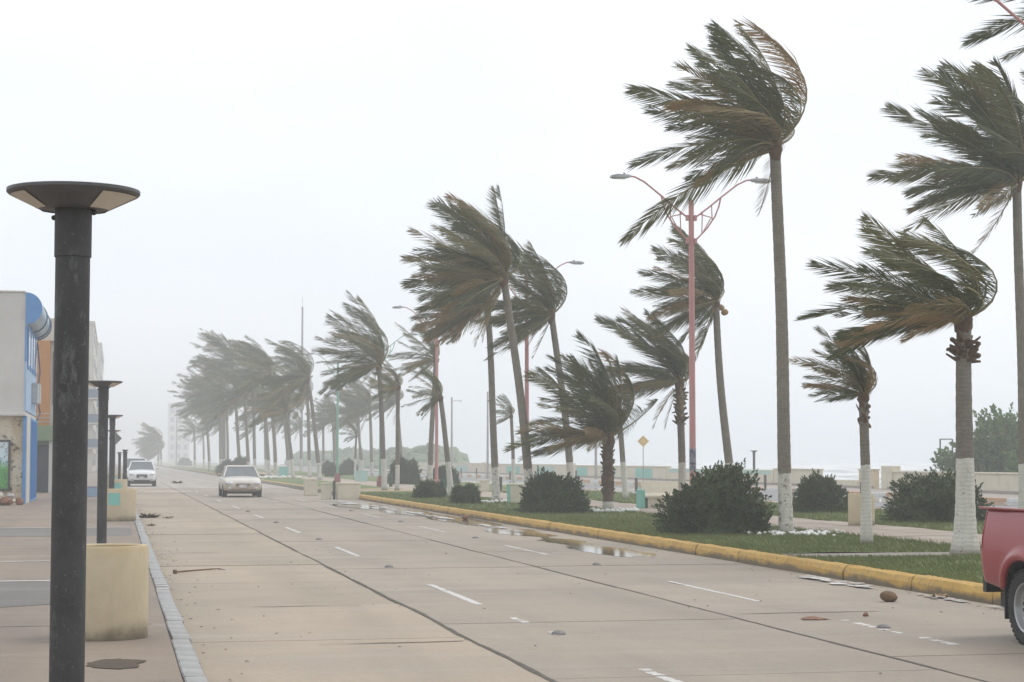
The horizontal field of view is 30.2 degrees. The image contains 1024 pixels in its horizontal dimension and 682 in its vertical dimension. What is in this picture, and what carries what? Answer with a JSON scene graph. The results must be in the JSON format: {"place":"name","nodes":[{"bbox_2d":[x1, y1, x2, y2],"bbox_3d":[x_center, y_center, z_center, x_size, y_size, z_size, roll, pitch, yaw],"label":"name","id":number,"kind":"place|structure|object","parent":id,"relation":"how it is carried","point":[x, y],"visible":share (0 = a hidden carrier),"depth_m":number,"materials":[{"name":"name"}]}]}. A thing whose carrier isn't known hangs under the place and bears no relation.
{"place":"outdoors","nodes":[
{"label":"outdoors","id":0,"kind":"place"},
{"bbox_2d":[0,290,51,503],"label":"corner building","id":1,"kind":"structure","parent":0,"point":[25,324],"depth_m":69.39,"materials":[{"name":"paint"}]},
{"bbox_2d":[35,318,53,492],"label":"orange building","id":2,"kind":"structure","parent":0,"point":[44,433],"depth_m":92.33,"materials":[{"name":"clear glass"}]},
{"bbox_2d":[36,445,48,491],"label":"door","id":3,"kind":"structure","parent":2,"relation":"in","point":[42,450],"depth_m":92.33,"materials":[{"name":"grey glass"}]},
{"bbox_2d":[0,460,182,681],"bbox_3d":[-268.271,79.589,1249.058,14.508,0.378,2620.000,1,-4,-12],"label":"sidewalk","id":4,"kind":"structure","parent":0,"point":[25,548],"depth_m":19.80,"materials":[{"name":"concrete"}]},
{"bbox_2d":[0,492,23,504],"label":"rubble pile","id":5,"kind":"object","parent":4,"relation":"on","point":[8,499],"visible":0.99,"depth_m":67.10,"materials":[{"name":"paint"}]},
{"bbox_2d":[6,181,139,681],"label":"saucer lamp","id":6,"kind":"object","parent":4,"relation":"on","point":[74,206],"visible":1,"depth_m":9.56,"materials":[{"name":"metal"}]},
{"bbox_2d":[89,380,122,543],"bbox_3d":[-7.350,2.235,34.045,0.670,3.030,0.670,1,-4,-12],"label":"saucer lamp","id":7,"kind":"object","parent":4,"relation":"on","point":[103,386],"visible":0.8,"depth_m":33.97,"materials":[{"name":"metal"}]},
{"bbox_2d":[108,415,122,488],"bbox_3d":[-12.691,3.861,60.155,0.670,3.030,0.670,1,-4,-12],"label":"saucer lamp","id":8,"kind":"object","parent":4,"relation":"on","point":[112,451],"visible":0.69,"depth_m":60.11,"materials":[{"name":"metal"}]},
{"bbox_2d":[85,543,148,640],"bbox_3d":[-3.728,2.296,17.399,0.770,0.840,0.770,1,-4,-12],"label":"planter","id":9,"kind":"object","parent":4,"relation":"on","point":[117,577],"visible":0.85,"depth_m":17.06,"materials":[{"name":"beige paint"}]},
{"bbox_2d":[107,489,135,520],"bbox_3d":[-10.409,4.336,50.160,0.920,0.840,0.924,1,-4,-12],"label":"planter","id":10,"kind":"object","parent":4,"relation":"on","point":[121,504],"visible":0.81,"depth_m":49.75,"materials":[{"name":"beige paint"}]},
{"bbox_2d":[87,321,98,471],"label":"apartment block","id":11,"kind":"structure","parent":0,"point":[92,411],"depth_m":232.61,"materials":[{"name":"grey concrete"}]},
{"bbox_2d":[96,342,103,469],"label":"apartment block","id":12,"kind":"structure","parent":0,"point":[100,359],"depth_m":293.49,"materials":[{"name":"grey concrete"}]},
{"bbox_2d":[418,462,482,472],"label":"sea wall","id":13,"kind":"structure","parent":0,"point":[468,467],"depth_m":230.03,"materials":[{"name":"beige paint"}]},
{"bbox_2d":[0,0,1023,465],"label":"sky","id":14,"kind":"structure","parent":0,"point":[277,153],"materials":[{"name":"white"}]},
{"bbox_2d":[483,463,566,476],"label":"sea wall","id":15,"kind":"structure","parent":0,"point":[559,469],"depth_m":191.33,"materials":[{"name":"beige paint"}]},
{"bbox_2d":[155,460,943,487],"bbox_3d":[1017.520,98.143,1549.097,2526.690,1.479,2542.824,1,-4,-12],"label":"sea","id":16,"kind":"structure","parent":0,"point":[844,469],"depth_m":640.79,"materials":[{"name":"liquid"}]},
{"bbox_2d":[153,462,949,553],"bbox_3d":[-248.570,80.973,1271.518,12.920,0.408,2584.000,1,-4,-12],"label":"median soil","id":17,"kind":"structure","parent":0,"point":[166,464],"depth_m":126.45,"materials":[{"name":"soil"}]},
{"bbox_2d":[168,466,380,487],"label":"lawn","id":18,"kind":"structure","parent":17,"relation":"on","point":[299,481],"depth_m":146.31,"materials":[{"name":"plant"}]},
{"bbox_2d":[178,415,197,467],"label":"palm tree","id":19,"kind":"object","parent":18,"relation":"on","point":[191,429],"visible":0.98,"depth_m":325.09,"materials":[{"name":"green plant"}]},
{"bbox_2d":[166,367,210,470],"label":"palm tree","id":20,"kind":"object","parent":18,"relation":"on","point":[187,394],"visible":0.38,"depth_m":258.31,"materials":[{"name":"green plant"}]},
{"bbox_2d":[176,353,225,460],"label":"palm tree","id":21,"kind":"object","parent":18,"relation":"on","point":[198,392],"visible":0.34,"depth_m":229.06,"materials":[{"name":"green plant"}]},
{"bbox_2d":[184,372,221,464],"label":"palm tree","id":22,"kind":"object","parent":18,"relation":"on","point":[220,450],"visible":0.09,"depth_m":248.82,"materials":[{"name":"green plant"}]},
{"bbox_2d":[186,372,227,460],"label":"palm tree","id":23,"kind":"object","parent":18,"relation":"on","point":[207,409],"visible":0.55,"depth_m":219.50,"materials":[{"name":"green plant"}]},
{"bbox_2d":[190,394,230,459],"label":"palm tree","id":24,"kind":"object","parent":18,"relation":"on","point":[208,427],"visible":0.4,"depth_m":240.15,"materials":[{"name":"green plant"}]},
{"bbox_2d":[188,328,240,456],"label":"palm tree","id":25,"kind":"object","parent":18,"relation":"on","point":[219,343],"visible":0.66,"depth_m":205.77,"materials":[{"name":"green plant"}]},
{"bbox_2d":[206,367,249,464],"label":"palm tree","id":26,"kind":"object","parent":18,"relation":"on","point":[228,375],"visible":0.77,"depth_m":187.98,"materials":[{"name":"green plant"}]},
{"bbox_2d":[214,358,260,469],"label":"palm tree","id":27,"kind":"object","parent":18,"relation":"on","point":[252,394],"visible":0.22,"depth_m":199.31,"materials":[{"name":"green plant"}]},
{"bbox_2d":[225,334,277,475],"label":"palm tree","id":28,"kind":"object","parent":18,"relation":"on","point":[247,385],"visible":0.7,"depth_m":173.88,"materials":[{"name":"green plant"}]},
{"bbox_2d":[245,372,294,477],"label":"palm tree","id":29,"kind":"object","parent":18,"relation":"on","point":[281,406],"visible":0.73,"depth_m":156.35,"materials":[{"name":"green plant"}]},
{"bbox_2d":[281,410,302,470],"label":"palm tree","id":30,"kind":"object","parent":17,"relation":"on","point":[298,427],"visible":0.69,"depth_m":246.93,"materials":[{"name":"green plant"}]},
{"bbox_2d":[301,405,327,465],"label":"palm tree","id":31,"kind":"object","parent":17,"relation":"on","point":[323,448],"visible":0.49,"depth_m":234.56,"materials":[{"name":"green plant"}]},
{"bbox_2d":[201,466,506,489],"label":"lawn","id":32,"kind":"structure","parent":17,"relation":"on","point":[352,476],"depth_m":172.15,"materials":[{"name":"plant"}]},
{"bbox_2d":[339,457,358,474],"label":"shrub","id":33,"kind":"object","parent":32,"relation":"on","point":[346,466],"visible":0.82,"depth_m":186.99,"materials":[{"name":"green plant"}]},
{"bbox_2d":[341,422,357,478],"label":"palm tree","id":34,"kind":"object","parent":32,"relation":"on","point":[355,436],"visible":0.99,"depth_m":150.34,"materials":[{"name":"green plant"}]},
{"bbox_2d":[424,465,460,484],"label":"shrub","id":35,"kind":"object","parent":32,"relation":"on","point":[442,473],"visible":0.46,"depth_m":115.87,"materials":[{"name":"green plant"}]},
{"bbox_2d":[387,454,422,483],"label":"shrub","id":36,"kind":"object","parent":17,"relation":"on","point":[409,472],"visible":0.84,"depth_m":119.66,"materials":[{"name":"green plant"}]},
{"bbox_2d":[488,393,515,483],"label":"palm tree","id":37,"kind":"object","parent":17,"relation":"on","point":[510,411],"visible":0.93,"depth_m":93.91,"materials":[{"name":"green plant"}]},
{"bbox_2d":[360,490,983,583],"bbox_3d":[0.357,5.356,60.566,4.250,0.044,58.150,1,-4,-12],"label":"lawn","id":38,"kind":"structure","parent":17,"relation":"on","point":[855,550],"depth_m":38.23,"materials":[{"name":"plant"}]},
{"bbox_2d":[401,363,452,495],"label":"palm tree","id":39,"kind":"object","parent":38,"relation":"on","point":[434,398],"visible":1,"depth_m":79.55,"materials":[{"name":"green plant"}]},
{"bbox_2d":[411,478,447,497],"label":"shrub","id":40,"kind":"object","parent":38,"relation":"on","point":[428,489],"visible":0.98,"depth_m":76.83,"materials":[{"name":"green plant"}]},
{"bbox_2d":[402,243,501,500],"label":"palm tree","id":41,"kind":"object","parent":38,"relation":"on","point":[449,321],"visible":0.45,"depth_m":70.14,"materials":[{"name":"green plant"}]},
{"bbox_2d":[446,482,482,503],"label":"shrub","id":42,"kind":"object","parent":38,"relation":"on","point":[467,493],"visible":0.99,"depth_m":66.94,"materials":[{"name":"green plant"}]},
{"bbox_2d":[398,185,532,505],"bbox_3d":[-1.695,0.112,56.877,3.827,10.097,3.605,3,-5,-44],"label":"palm tree","id":43,"kind":"object","parent":38,"relation":"on","point":[489,270],"visible":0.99,"depth_m":56.81,"materials":[{"name":"green plant"}]},
{"bbox_2d":[506,483,524,502],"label":"concrete block","id":44,"kind":"structure","parent":38,"relation":"on","point":[513,491],"depth_m":67.87,"materials":[{"name":"beige paint"}]},
{"bbox_2d":[508,260,583,486],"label":"street lamp","id":45,"kind":"object","parent":38,"relation":"on","point":[574,262],"visible":0.3,"depth_m":69.20,"materials":[{"name":"metal"}]},
{"bbox_2d":[513,465,593,513],"bbox_3d":[1.179,4.383,55.807,2.298,1.476,2.358,-2,-4,27],"label":"shrub","id":46,"kind":"object","parent":38,"relation":"on","point":[550,493],"visible":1,"depth_m":55.38,"materials":[{"name":"green plant"}]},
{"bbox_2d":[501,329,657,509],"bbox_3d":[2.248,2.348,56.931,4.816,5.611,3.524,-1,-4,22],"label":"palm tree","id":47,"kind":"object","parent":38,"relation":"on","point":[605,414],"visible":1,"depth_m":56.88,"materials":[{"name":"green plant"}]},
{"bbox_2d":[610,173,770,485],"bbox_3d":[4.619,0.151,48.654,4.280,8.905,0.400,1,-4,-12],"label":"street lamp","id":48,"kind":"object","parent":38,"relation":"on","point":[691,218],"visible":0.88,"depth_m":48.65,"materials":[{"name":"metal"}]},
{"bbox_2d":[618,17,806,532],"bbox_3d":[4.107,-1.455,40.641,3.719,11.185,3.960,3,-5,-44],"label":"palm tree","id":49,"kind":"object","parent":38,"relation":"on","point":[757,124],"visible":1,"depth_m":40.24,"materials":[{"name":"green plant"}]},
{"bbox_2d":[651,458,775,534],"bbox_3d":[4.326,3.329,40.554,2.626,1.684,2.346,1,-4,-12],"label":"shrub","id":50,"kind":"object","parent":38,"relation":"on","point":[720,500],"visible":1,"depth_m":39.91,"materials":[{"name":"green plant"}]},
{"bbox_2d":[746,529,844,535],"bbox_3d":[6.033,4.032,39.910,2.775,0.113,2.596,1,-4,-12],"label":"stone border","id":51,"kind":"object","parent":38,"relation":"on","point":[808,532],"visible":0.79,"depth_m":39.55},
{"bbox_2d":[787,325,877,543],"bbox_3d":[6.131,1.720,35.325,1.607,4.180,1.808,1,-4,-12],"label":"palm tree","id":52,"kind":"object","parent":38,"relation":"on","point":[854,375],"visible":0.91,"depth_m":35.56,"materials":[{"name":"green plant"}]},
{"bbox_2d":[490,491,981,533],"bbox_3d":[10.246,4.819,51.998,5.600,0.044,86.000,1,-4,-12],"label":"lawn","id":53,"kind":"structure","parent":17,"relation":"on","point":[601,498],"depth_m":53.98,"materials":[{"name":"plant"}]},
{"bbox_2d":[599,367,628,498],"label":"palm tree","id":54,"kind":"object","parent":53,"relation":"on","point":[623,470],"visible":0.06,"depth_m":75.66,"materials":[{"name":"green plant"}]},
{"bbox_2d":[628,223,732,467],"bbox_3d":[5.004,0.737,57.211,2.858,8.899,3.209,-3,-5,44],"label":"palm tree","id":55,"kind":"object","parent":53,"relation":"on","point":[710,287],"visible":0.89,"depth_m":57.14,"materials":[{"name":"green plant"}]},
{"bbox_2d":[792,468,852,512],"bbox_3d":[9.162,4.448,56.204,1.976,1.388,2.027,3,-5,-42],"label":"shrub","id":56,"kind":"object","parent":53,"relation":"on","point":[817,492],"visible":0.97,"depth_m":55.77,"materials":[{"name":"green plant"}]},
{"bbox_2d":[878,466,994,522],"bbox_3d":[10.757,3.889,47.879,3.235,1.488,2.552,2,-4,-35],"label":"shrub","id":57,"kind":"object","parent":53,"relation":"on","point":[925,498],"visible":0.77,"depth_m":47.12,"materials":[{"name":"green plant"}]},
{"bbox_2d":[864,54,1023,507],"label":"palm tree","id":58,"kind":"object","parent":53,"relation":"on","point":[999,168],"visible":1,"depth_m":45.09,"materials":[{"name":"green plant"}]},
{"bbox_2d":[960,0,1023,63],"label":"palm tree","id":59,"kind":"object","parent":53,"relation":"on","point":[982,35],"visible":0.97,"depth_m":36.90,"materials":[{"name":"green plant"}]},
{"bbox_2d":[818,555,982,582],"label":"lawn","id":60,"kind":"structure","parent":17,"relation":"on","point":[956,561],"depth_m":28.73,"materials":[{"name":"plant"}]},
{"bbox_2d":[116,460,1023,681],"bbox_3d":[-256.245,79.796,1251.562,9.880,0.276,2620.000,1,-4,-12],"label":"road","id":61,"kind":"structure","parent":0,"point":[626,619],"depth_m":22.06,"materials":[{"name":"beige concrete"}]},
{"bbox_2d":[127,461,158,485],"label":"parked car","id":62,"kind":"object","parent":61,"relation":"on","point":[141,472],"visible":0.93,"depth_m":121.29,"materials":[{"name":"white paint"}]},
{"bbox_2d":[131,421,162,465],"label":"palm tree","id":63,"kind":"object","parent":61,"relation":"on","point":[154,438],"visible":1,"depth_m":415.97,"materials":[{"name":"green plant"}]},
{"bbox_2d":[116,462,207,681],"bbox_3d":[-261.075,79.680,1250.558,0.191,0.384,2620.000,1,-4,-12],"label":"kerb","id":64,"kind":"structure","parent":61,"relation":"on","point":[189,666],"depth_m":18.75,"materials":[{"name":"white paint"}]},
{"bbox_2d":[217,465,264,496],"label":"saloon car","id":65,"kind":"object","parent":61,"relation":"on","point":[239,479],"visible":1,"depth_m":87.22,"materials":[{"name":"beige paint"}]},
{"bbox_2d":[303,479,317,494],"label":"concrete block","id":66,"kind":"structure","parent":61,"relation":"on","point":[310,486],"depth_m":91.69,"materials":[{"name":"beige paint"}]},
{"bbox_2d":[336,483,360,498],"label":"concrete block","id":67,"kind":"structure","parent":61,"relation":"on","point":[347,490],"depth_m":82.35,"materials":[{"name":"beige paint"}]},
{"bbox_2d":[330,503,392,508],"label":"puddle","id":68,"kind":"object","parent":61,"relation":"on","point":[362,506],"visible":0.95,"depth_m":69.60,"materials":[{"name":"grey liquid"}]},
{"bbox_2d":[424,515,502,525],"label":"puddle","id":69,"kind":"object","parent":61,"relation":"on","point":[469,521],"visible":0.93,"depth_m":53.80,"materials":[{"name":"grey liquid"}]},
{"bbox_2d":[486,528,556,536],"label":"puddle","id":70,"kind":"object","parent":61,"relation":"on","point":[528,532],"visible":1,"depth_m":45.04,"materials":[{"name":"grey liquid"}]},
{"bbox_2d":[540,537,591,544],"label":"puddle","id":71,"kind":"object","parent":61,"relation":"on","point":[564,541],"visible":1,"depth_m":40.15,"materials":[{"name":"grey liquid"}]},
{"bbox_2d":[194,470,1000,605],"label":"median kerb","id":72,"kind":"structure","parent":61,"relation":"on","point":[956,589],"depth_m":31.43,"materials":[{"name":"yellow paint"}]},
{"bbox_2d":[566,545,655,556],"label":"puddle","id":73,"kind":"object","parent":61,"relation":"on","point":[618,552],"visible":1,"depth_m":35.83,"materials":[{"name":"grey liquid"}]},
{"bbox_2d":[978,506,1023,644],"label":"pickup truck","id":74,"kind":"object","parent":61,"relation":"on","point":[1002,551],"visible":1,"depth_m":18.18,"materials":[{"name":"red paint"}]},
{"bbox_2d":[186,466,981,556],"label":"median path","id":75,"kind":"structure","parent":0,"point":[916,533],"depth_m":43.42,"materials":[{"name":"concrete"}]},
{"bbox_2d":[216,342,270,474],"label":"palm tree","id":76,"kind":"object","parent":75,"relation":"on","point":[241,374],"visible":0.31,"depth_m":195.38,"materials":[{"name":"green plant"}]},
{"bbox_2d":[235,390,266,472],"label":"palm tree","id":77,"kind":"object","parent":75,"relation":"on","point":[249,413],"visible":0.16,"depth_m":224.19,"materials":[{"name":"green plant"}]},
{"bbox_2d":[240,370,290,474],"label":"palm tree","id":78,"kind":"object","parent":75,"relation":"on","point":[257,390],"visible":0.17,"depth_m":185.02,"materials":[{"name":"green plant"}]},
{"bbox_2d":[250,338,322,479],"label":"palm tree","id":79,"kind":"object","parent":75,"relation":"on","point":[297,380],"visible":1,"depth_m":146.61,"materials":[{"name":"green plant"}]},
{"bbox_2d":[265,362,312,476],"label":"palm tree","id":80,"kind":"object","parent":75,"relation":"on","point":[305,400],"visible":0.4,"depth_m":167.41,"materials":[{"name":"green plant"}]},
{"bbox_2d":[307,352,357,481],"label":"street lamp","id":81,"kind":"object","parent":75,"relation":"on","point":[337,477],"visible":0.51,"depth_m":130.39,"materials":[{"name":"metal"}]},
{"bbox_2d":[311,290,388,489],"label":"palm tree","id":82,"kind":"object","parent":75,"relation":"on","point":[367,365],"visible":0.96,"depth_m":97.57,"materials":[{"name":"green plant"}]},
{"bbox_2d":[369,358,402,489],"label":"palm tree","id":83,"kind":"object","parent":75,"relation":"on","point":[396,379],"visible":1,"depth_m":95.87,"materials":[{"name":"green plant"}]},
{"bbox_2d":[387,315,439,480],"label":"palm tree","id":84,"kind":"object","parent":75,"relation":"on","point":[428,360],"visible":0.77,"depth_m":92.11,"materials":[{"name":"green plant"}]},
{"bbox_2d":[392,305,445,483],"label":"street lamp","id":85,"kind":"object","parent":75,"relation":"on","point":[436,412],"visible":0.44,"depth_m":90.35,"materials":[{"name":"metal"}]},
{"bbox_2d":[464,239,574,481],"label":"palm tree","id":86,"kind":"object","parent":75,"relation":"on","point":[540,312],"visible":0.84,"depth_m":66.88,"materials":[{"name":"green plant"}]},
{"bbox_2d":[594,307,688,492],"bbox_3d":[3.883,2.062,59.397,3.399,6.492,2.637,-3,-4,36],"label":"palm tree","id":87,"kind":"object","parent":75,"relation":"on","point":[672,359],"visible":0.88,"depth_m":59.36,"materials":[{"name":"green plant"}]},
{"bbox_2d":[636,481,689,507],"bbox_3d":[5.117,4.945,60.912,2.180,0.860,0.670,1,-4,-12],"label":"bench","id":88,"kind":"object","parent":75,"relation":"on","point":[649,494],"visible":0.52,"depth_m":60.92,"materials":[{"name":"beige paint"}]},
{"bbox_2d":[848,494,874,525],"bbox_3d":[8.267,3.997,44.880,0.620,0.760,0.620,1,-4,-12],"label":"planter","id":89,"kind":"object","parent":75,"relation":"on","point":[854,509],"visible":0.49,"depth_m":44.66,"materials":[{"name":"beige paint"}]},
{"bbox_2d":[794,208,997,554],"bbox_3d":[6.192,0.680,31.737,3.104,5.815,2.952,-3,-5,41],"label":"palm tree","id":90,"kind":"object","parent":75,"relation":"on","point":[950,303],"visible":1,"depth_m":31.58,"materials":[{"name":"green plant"}]},
{"bbox_2d":[150,460,1017,498],"bbox_3d":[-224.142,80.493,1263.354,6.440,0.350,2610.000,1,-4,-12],"label":"promenade","id":91,"kind":"structure","parent":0,"point":[991,495],"depth_m":118.67,"materials":[{"name":"concrete"}]},
{"bbox_2d":[881,466,900,488],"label":"wall pier","id":92,"kind":"structure","parent":91,"relation":"on","point":[886,475],"depth_m":103.53,"materials":[{"name":"beige paint"}]},
{"bbox_2d":[887,471,1018,493],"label":"sea wall","id":93,"kind":"structure","parent":91,"relation":"on","point":[1000,483],"depth_m":91.33,"materials":[{"name":"beige paint"}]},
{"bbox_2d":[153,461,1017,510],"bbox_3d":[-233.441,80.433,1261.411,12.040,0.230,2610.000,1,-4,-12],"label":"second road","id":94,"kind":"structure","parent":0,"point":[774,494],"depth_m":118.34,"materials":[{"name":"asphalt"}]},
{"bbox_2d":[168,403,189,462],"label":"distant tower","id":95,"kind":"structure","parent":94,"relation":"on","point":[182,447],"depth_m":836.54,"materials":[{"name":"white concrete"}]},
{"bbox_2d":[310,397,336,464],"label":"palm tree","id":96,"kind":"object","parent":94,"relation":"on","point":[324,423],"visible":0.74,"depth_m":214.99,"materials":[{"name":"green plant"}]},
{"bbox_2d":[316,386,363,470],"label":"palm tree","id":97,"kind":"object","parent":94,"relation":"on","point":[331,406],"visible":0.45,"depth_m":195.35,"materials":[{"name":"green plant"}]},
{"bbox_2d":[329,381,377,474],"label":"palm tree","id":98,"kind":"object","parent":94,"relation":"on","point":[360,392],"visible":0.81,"depth_m":187.68,"materials":[{"name":"green plant"}]},
{"bbox_2d":[355,370,403,457],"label":"palm tree","id":99,"kind":"object","parent":94,"relation":"on","point":[391,402],"visible":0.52,"depth_m":176.84,"materials":[{"name":"green plant"}]},
{"bbox_2d":[574,465,671,480],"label":"sea wall","id":100,"kind":"structure","parent":0,"point":[650,472],"depth_m":154.97,"materials":[{"name":"beige paint"}]},
{"bbox_2d":[666,468,773,484],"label":"sea wall","id":101,"kind":"structure","parent":0,"point":[672,474],"depth_m":126.43,"materials":[{"name":"beige paint"}]},
{"bbox_2d":[772,468,823,485],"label":"sea wall","id":102,"kind":"structure","parent":0,"point":[797,474],"depth_m":117.50,"materials":[{"name":"beige paint"}]},
{"bbox_2d":[856,469,879,488],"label":"sea wall","id":103,"kind":"structure","parent":0,"point":[874,478],"depth_m":105.74,"materials":[{"name":"beige paint"}]},
{"bbox_3d":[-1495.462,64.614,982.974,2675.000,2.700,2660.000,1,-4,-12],"label":"ground","id":104,"kind":"structure","parent":0,"visible":0},
{"bbox_2d":[284,443,469,469],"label":"shore wood","id":105,"kind":"object","parent":104,"relation":"on","point":[419,453],"visible":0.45,"depth_m":325.21,"materials":[{"name":"green plant"}]},
{"bbox_2d":[419,473,1017,502],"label":"promenade kerb","id":106,"kind":"structure","parent":104,"relation":"on","point":[1013,500],"depth_m":94.74,"materials":[{"name":"concrete"}]},
{"bbox_2d":[924,402,1018,471],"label":"sea grape bush","id":107,"kind":"object","parent":104,"relation":"on","point":[995,436],"visible":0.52,"depth_m":105.97,"materials":[{"name":"green plant"}]},
{"bbox_2d":[1002,439,1018,472],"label":"sea grape bush","id":108,"kind":"object","parent":104,"relation":"on","point":[1011,466],"visible":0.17,"depth_m":101.39,"materials":[{"name":"green plant"}]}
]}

